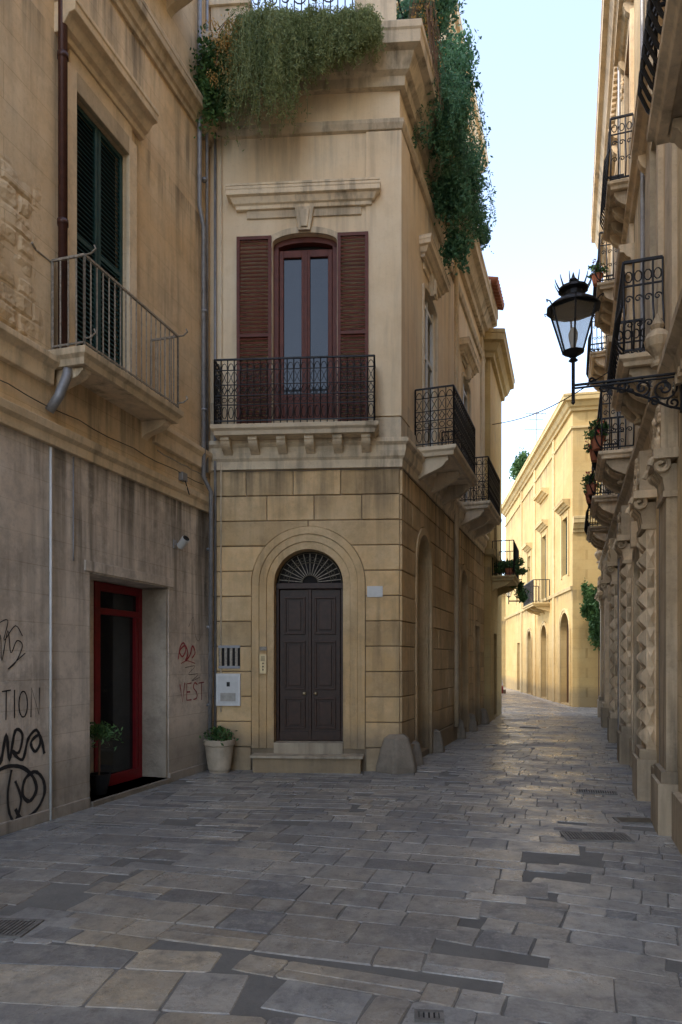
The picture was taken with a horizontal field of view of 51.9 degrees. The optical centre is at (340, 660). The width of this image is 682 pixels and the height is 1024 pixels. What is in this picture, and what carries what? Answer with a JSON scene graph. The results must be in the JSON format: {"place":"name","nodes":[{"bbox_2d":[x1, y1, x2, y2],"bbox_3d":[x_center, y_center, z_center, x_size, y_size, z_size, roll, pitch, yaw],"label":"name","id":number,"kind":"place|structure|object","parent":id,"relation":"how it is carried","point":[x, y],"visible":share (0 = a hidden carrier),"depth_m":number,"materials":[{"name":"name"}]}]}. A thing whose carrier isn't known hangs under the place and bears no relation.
{"place":"outdoors","nodes":[
{"label":"outdoors","id":0,"kind":"place"},
{"bbox_2d":[0,687,681,1023],"bbox_3d":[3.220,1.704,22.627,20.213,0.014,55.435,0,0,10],"label":"stone pavement","id":1,"kind":"structure","parent":0,"point":[596,962],"depth_m":5.11,"materials":[{"name":"grey stone"}]},
{"bbox_2d":[0,918,43,938],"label":"drain grate","id":2,"kind":"object","parent":1,"relation":"on","point":[15,928],"visible":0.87,"depth_m":4.45,"materials":[{"name":"metal"}]},
{"bbox_2d":[0,0,219,835],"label":"stone townhouse","id":3,"kind":"structure","parent":1,"relation":"on","point":[129,592],"depth_m":8.39,"materials":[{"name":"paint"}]},
{"bbox_2d":[45,0,71,413],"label":"brown drainpipe","id":4,"kind":"object","parent":3,"relation":"attached to","point":[55,401],"visible":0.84,"depth_m":7.52,"materials":[{"name":"brown metal"}]},
{"bbox_2d":[49,447,73,819],"bbox_3d":[-3.047,-0.290,7.646,0.028,3.980,0.402,0,0,15],"label":"conduit","id":5,"kind":"object","parent":3,"relation":"attached to","point":[50,628],"visible":1,"depth_m":7.46,"materials":[{"name":"grey metal"}]},
{"bbox_2d":[0,617,203,819],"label":"wall graffiti","id":6,"kind":"object","parent":3,"relation":"attached to","point":[21,767],"depth_m":7.08,"materials":[{"name":"black paint"}]},
{"bbox_2d":[90,721,123,794],"bbox_3d":[-2.961,1.188,8.651,0.590,0.903,0.806,0,0,0],"label":"potted tree","id":7,"kind":"object","parent":3,"relation":"on","point":[99,782],"visible":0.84,"depth_m":8.56,"materials":[{"name":"green plant"}]},
{"bbox_2d":[90,580,141,790],"bbox_3d":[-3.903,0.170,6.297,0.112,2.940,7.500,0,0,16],"label":"red shop door","id":8,"kind":"structure","parent":3,"relation":"in","point":[115,610],"depth_m":9.38,"materials":[{"name":"paint"}]},
{"bbox_2d":[173,535,189,548],"bbox_3d":[-2.260,-1.679,9.934,0.250,0.188,0.127,0,0,32],"label":"wall spotlight","id":9,"kind":"object","parent":3,"relation":"attached to","point":[183,542],"depth_m":9.90,"materials":[{"name":"white paint"}]},
{"bbox_2d":[179,472,189,494],"bbox_3d":[-2.254,-2.560,10.126,0.136,0.321,0.140,0,0,17],"label":"junction box","id":10,"kind":"object","parent":3,"relation":"attached to","point":[182,476],"visible":1,"depth_m":10.10,"materials":[{"name":"metal"}]},
{"bbox_2d":[197,0,212,770],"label":"grey drainpipe","id":11,"kind":"object","parent":3,"relation":"attached to","point":[204,337],"visible":0.84,"depth_m":10.77,"materials":[{"name":"grey metal"}]},
{"bbox_2d":[0,380,484,554],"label":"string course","id":12,"kind":"object","parent":3,"relation":"attached to","point":[235,471],"visible":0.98,"depth_m":10.67,"materials":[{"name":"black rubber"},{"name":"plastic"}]},
{"bbox_2d":[199,725,238,772],"bbox_3d":[-1.849,1.339,10.686,0.539,0.722,0.679,0,0,19],"label":"potted plant","id":13,"kind":"object","parent":1,"relation":"on","point":[219,750],"visible":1,"depth_m":10.56,"materials":[{"name":"green plant"}]},
{"bbox_2d":[210,90,482,770],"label":"walls","id":14,"kind":"structure","parent":1,"relation":"on","point":[320,157],"depth_m":10.97,"materials":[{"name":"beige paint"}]},
{"bbox_2d":[214,113,221,726],"bbox_3d":[-1.923,-3.900,10.933,0.123,11.200,0.041,0,0,0],"label":"grey conduit","id":15,"kind":"object","parent":14,"relation":"attached to","point":[215,438],"visible":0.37,"depth_m":10.93,"materials":[{"name":"grey metal"}]},
{"bbox_2d":[218,645,239,667],"bbox_3d":[-1.744,-0.060,10.931,0.340,0.360,0.035,0,0,4],"label":"vent grille","id":16,"kind":"object","parent":14,"relation":"attached to","point":[229,656],"visible":1,"depth_m":10.92,"materials":[{"name":"metal"}]},
{"bbox_2d":[210,420,378,455],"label":"balcony slab","id":17,"kind":"structure","parent":14,"relation":"attached to","point":[253,434],"depth_m":10.48,"materials":[{"name":"beige stone"}]},
{"bbox_2d":[214,354,375,423],"bbox_3d":[-0.689,-4.036,10.666,2.429,0.992,0.468,0,0,4],"label":"balcony railing","id":18,"kind":"object","parent":14,"relation":"attached to","point":[218,400],"visible":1,"depth_m":10.45,"materials":[{"name":"black metal"}]},
{"bbox_2d":[215,0,386,151],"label":"cascading shrub","id":19,"kind":"object","parent":14,"relation":"attached to","point":[277,47],"visible":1,"depth_m":10.12,"materials":[{"name":"green plant"}]},
{"bbox_2d":[274,237,336,418],"bbox_3d":[-0.552,-5.075,11.049,1.008,3.150,0.140,0,0,4],"label":"french window","id":20,"kind":"structure","parent":14,"relation":"attached to","point":[305,296],"depth_m":11.05,"materials":[{"name":"brown paint"}]},
{"bbox_2d":[276,583,342,740],"bbox_3d":[-0.493,0.020,11.115,1.080,2.500,0.100,0,0,4],"label":"entrance door","id":21,"kind":"structure","parent":14,"relation":"attached to","point":[308,663],"depth_m":11.12,"materials":[{"name":"brown wood"}]},
{"bbox_2d":[277,552,342,582],"bbox_3d":[-0.491,-1.485,11.136,1.080,0.510,0.058,0,0,4],"label":"fanlight grille","id":22,"kind":"object","parent":14,"relation":"attached to","point":[310,567],"visible":1,"depth_m":11.14,"materials":[{"name":"metal"}]},
{"bbox_2d":[251,0,403,19],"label":"terrace railing","id":23,"kind":"object","parent":14,"relation":"on","point":[330,1],"visible":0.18,"depth_m":10.79,"materials":[{"name":"metal"}]},
{"bbox_2d":[210,469,483,746],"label":"rusticated blocks","id":24,"kind":"structure","parent":14,"relation":"attached to","point":[280,508],"depth_m":10.92,"materials":[{"name":"beige stone"}]},
{"bbox_2d":[216,674,240,705],"bbox_3d":[-1.755,0.450,10.913,0.380,0.500,0.072,0,0,4],"label":"meter box","id":25,"kind":"object","parent":24,"relation":"attached to","point":[228,689],"visible":1,"depth_m":10.88,"materials":[{"name":"white paint"}]},
{"bbox_2d":[367,586,382,596],"bbox_3d":[0.521,-1.065,10.783,0.240,0.170,0.015,0,0,4],"label":"house number plate","id":26,"kind":"object","parent":24,"relation":"attached to","point":[374,591],"visible":1,"depth_m":10.78,"materials":[{"name":"white paint"}]},
{"bbox_2d":[203,0,497,773],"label":"stone trim","id":27,"kind":"structure","parent":14,"relation":"attached to","point":[380,191],"depth_m":10.83,"materials":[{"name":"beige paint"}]},
{"bbox_2d":[189,8,246,138],"bbox_3d":[-1.461,-9.298,11.272,1.325,3.046,2.487,0,0,38],"label":"terrace shrub","id":28,"kind":"object","parent":27,"relation":"on","point":[209,93],"visible":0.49,"depth_m":10.39,"materials":[{"name":"green plant"}]},
{"bbox_2d":[204,12,247,96],"bbox_3d":[-1.676,-8.937,10.336,0.644,1.339,0.877,0,0,-35],"label":"dried flower plant","id":29,"kind":"object","parent":27,"relation":"on","point":[219,40],"visible":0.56,"depth_m":10.26,"materials":[{"name":"green plant"}]},
{"bbox_2d":[259,647,266,673],"bbox_3d":[-1.212,-0.010,10.873,0.110,0.420,0.040,0,0,4],"label":"door intercom","id":30,"kind":"object","parent":27,"relation":"attached to","point":[262,663],"depth_m":10.87,"materials":[{"name":"gold metal"}]},
{"bbox_2d":[398,0,445,109],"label":"dry creeper","id":31,"kind":"object","parent":27,"relation":"attached to","point":[429,30],"visible":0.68,"depth_m":10.95,"materials":[{"name":"plant"}]},
{"bbox_2d":[418,444,477,508],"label":"balcony base","id":32,"kind":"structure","parent":27,"relation":"on","point":[450,466],"depth_m":12.39,"materials":[{"name":"beige stone"}]},
{"bbox_2d":[415,384,474,473],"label":"balcony railing","id":33,"kind":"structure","parent":32,"relation":"on","point":[463,430],"depth_m":11.71,"materials":[{"name":"metal"}]},
{"bbox_2d":[454,257,458,726],"bbox_3d":[2.459,-4.050,14.918,0.092,10.900,0.092,0,0,0],"label":"side drainpipe","id":34,"kind":"object","parent":27,"relation":"attached to","point":[456,521],"visible":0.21,"depth_m":14.88,"materials":[{"name":"metal"}]},
{"bbox_2d":[461,500,501,539],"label":"side balcony far slab","id":35,"kind":"structure","parent":27,"relation":"on","point":[483,517],"depth_m":16.17,"materials":[{"name":"beige stone"}]},
{"bbox_2d":[460,456,499,515],"bbox_3d":[3.309,-4.036,16.606,0.668,0.992,2.159,0,0,19],"label":"side balcony far railing","id":36,"kind":"object","parent":35,"relation":"on","point":[493,487],"visible":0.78,"depth_m":15.82,"materials":[{"name":"metal"}]},
{"bbox_2d":[488,276,504,311],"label":"roof tiles","id":37,"kind":"object","parent":27,"relation":"on","point":[497,292],"visible":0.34,"depth_m":18.27,"materials":[{"name":"ceramic"}]},
{"bbox_2d":[237,231,467,501],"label":"louvered shutters","id":38,"kind":"object","parent":14,"relation":"attached to","point":[350,332],"visible":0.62,"depth_m":10.87,"materials":[{"name":"brown paint"}]},
{"bbox_2d":[396,0,488,227],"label":"attic storey","id":39,"kind":"object","parent":14,"relation":"on","point":[457,28],"depth_m":17.42,"materials":[{"name":"stone"}]},
{"bbox_2d":[396,0,496,274],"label":"hanging ivy","id":40,"kind":"object","parent":39,"relation":"hanging from","point":[456,196],"visible":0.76,"depth_m":12.58,"materials":[{"name":"green plant"}]},
{"bbox_2d":[414,1009,443,1023],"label":"drain grate","id":41,"kind":"object","parent":1,"relation":"on","point":[428,1016],"visible":0.98,"depth_m":3.33,"materials":[{"name":"metal"}]},
{"bbox_2d":[376,708,489,774],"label":"corner guard stones","id":42,"kind":"object","parent":1,"relation":"on","point":[398,754],"visible":0.73,"depth_m":10.66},
{"bbox_2d":[483,328,514,721],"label":"walls","id":43,"kind":"structure","parent":1,"relation":"on","point":[499,380],"depth_m":19.98,"materials":[{"name":"stone"}]},
{"bbox_2d":[492,575,519,596],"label":"balcony slab","id":44,"kind":"structure","parent":43,"relation":"attached to","point":[501,583],"depth_m":19.81,"materials":[{"name":"beige stone"}]},
{"bbox_2d":[492,540,518,579],"bbox_3d":[4.873,-2.895,20.661,0.605,0.991,2.056,0,0,18],"label":"balcony railing","id":45,"kind":"object","parent":44,"relation":"on","point":[515,551],"visible":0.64,"depth_m":19.77,"materials":[{"name":"black metal"}]},
{"bbox_2d":[494,557,530,602],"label":"balcony plants","id":46,"kind":"object","parent":43,"relation":"attached to","point":[503,567],"visible":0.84,"depth_m":20.55,"materials":[{"name":"green plant"}]},
{"bbox_2d":[492,372,607,424],"bbox_3d":[4.888,-6.350,17.119,0.017,0.917,6.298,0,0,-12],"label":"overhead cable","id":47,"kind":"object","parent":43,"relation":"attached to","point":[550,406],"visible":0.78,"depth_m":16.71,"materials":[{"name":"metal"}]},
{"bbox_2d":[502,593,505,686],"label":"end house","id":48,"kind":"structure","parent":1,"relation":"on","point":[504,640],"depth_m":46.00,"materials":[{"name":"stone"}]},
{"bbox_2d":[502,391,601,706],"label":"golden palazzo","id":49,"kind":"structure","parent":1,"relation":"on","point":[551,655],"depth_m":28.81,"materials":[{"name":"stone"}]},
{"bbox_2d":[506,593,519,603],"bbox_3d":[8.884,-3.345,35.650,1.308,1.310,0.631,0,0,0],"label":"street lantern","id":50,"kind":"object","parent":49,"relation":"attached to","point":[508,596],"visible":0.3,"depth_m":35.62,"materials":[{"name":"metal"}]},
{"bbox_2d":[505,447,530,482],"bbox_3d":[9.958,-10.745,38.587,1.565,2.096,1.128,0,0,33],"label":"roof tree","id":51,"kind":"object","parent":49,"relation":"on","point":[517,464],"visible":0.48,"depth_m":38.41,"materials":[{"name":"green plant"}]},
{"bbox_2d":[524,411,546,441],"bbox_3d":[9.790,-11.100,35.117,1.200,2.800,0.400,0,0,0],"label":"tv antenna","id":52,"kind":"object","parent":49,"relation":"on","point":[536,419],"visible":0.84,"depth_m":35.10,"materials":[{"name":"grey metal"}]},
{"bbox_2d":[579,580,599,695],"bbox_3d":[9.214,-0.676,25.269,1.226,4.753,0.596,0,0,11],"label":"climbing vine","id":53,"kind":"object","parent":49,"relation":"attached to","point":[590,610],"visible":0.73,"depth_m":25.25,"materials":[{"name":"green plant"}]},
{"bbox_2d":[559,831,634,842],"bbox_3d":[2.460,1.704,6.750,0.620,0.032,0.340,0,0,6],"label":"drain grate","id":54,"kind":"object","parent":1,"relation":"on","point":[613,837],"visible":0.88,"depth_m":6.73,"materials":[{"name":"metal"}]},
{"bbox_2d":[576,789,617,794],"bbox_3d":[3.300,1.704,9.050,0.500,0.032,0.250,0,0,17],"label":"drain grate","id":55,"kind":"object","parent":1,"relation":"on","point":[602,792],"visible":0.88,"depth_m":9.05,"materials":[{"name":"metal"}]},
{"bbox_2d":[612,817,651,823],"bbox_3d":[3.120,1.702,7.420,0.400,0.035,0.260,0,0,6],"label":"manhole cover","id":56,"kind":"object","parent":1,"relation":"on","point":[628,820],"visible":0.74,"depth_m":7.39,"materials":[{"name":"metal"}]},
{"bbox_2d":[584,0,681,854],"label":"baroque palazzo","id":57,"kind":"structure","parent":1,"relation":"on","point":[639,472],"depth_m":8.55,"materials":[{"name":"stone"}]},
{"bbox_2d":[580,259,609,503],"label":"geranium pots","id":58,"kind":"object","parent":57,"relation":"attached to","point":[592,447],"visible":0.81,"depth_m":12.32,"materials":[{"name":"ceramic"}]},
{"bbox_2d":[544,269,681,412],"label":"street lantern","id":59,"kind":"object","parent":57,"relation":"attached to","point":[574,302],"visible":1,"depth_m":6.72,"materials":[{"name":"metal"}]},
{"bbox_2d":[618,0,660,762],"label":"facade pipes","id":60,"kind":"object","parent":57,"relation":"attached to","point":[642,176],"visible":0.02,"depth_m":9.44,"materials":[{"name":"metal"}]},
{"bbox_2d":[252,0,602,574],"label":"sky","id":61,"kind":"structure","parent":0,"point":[538,65],"materials":[{"name":"white"}]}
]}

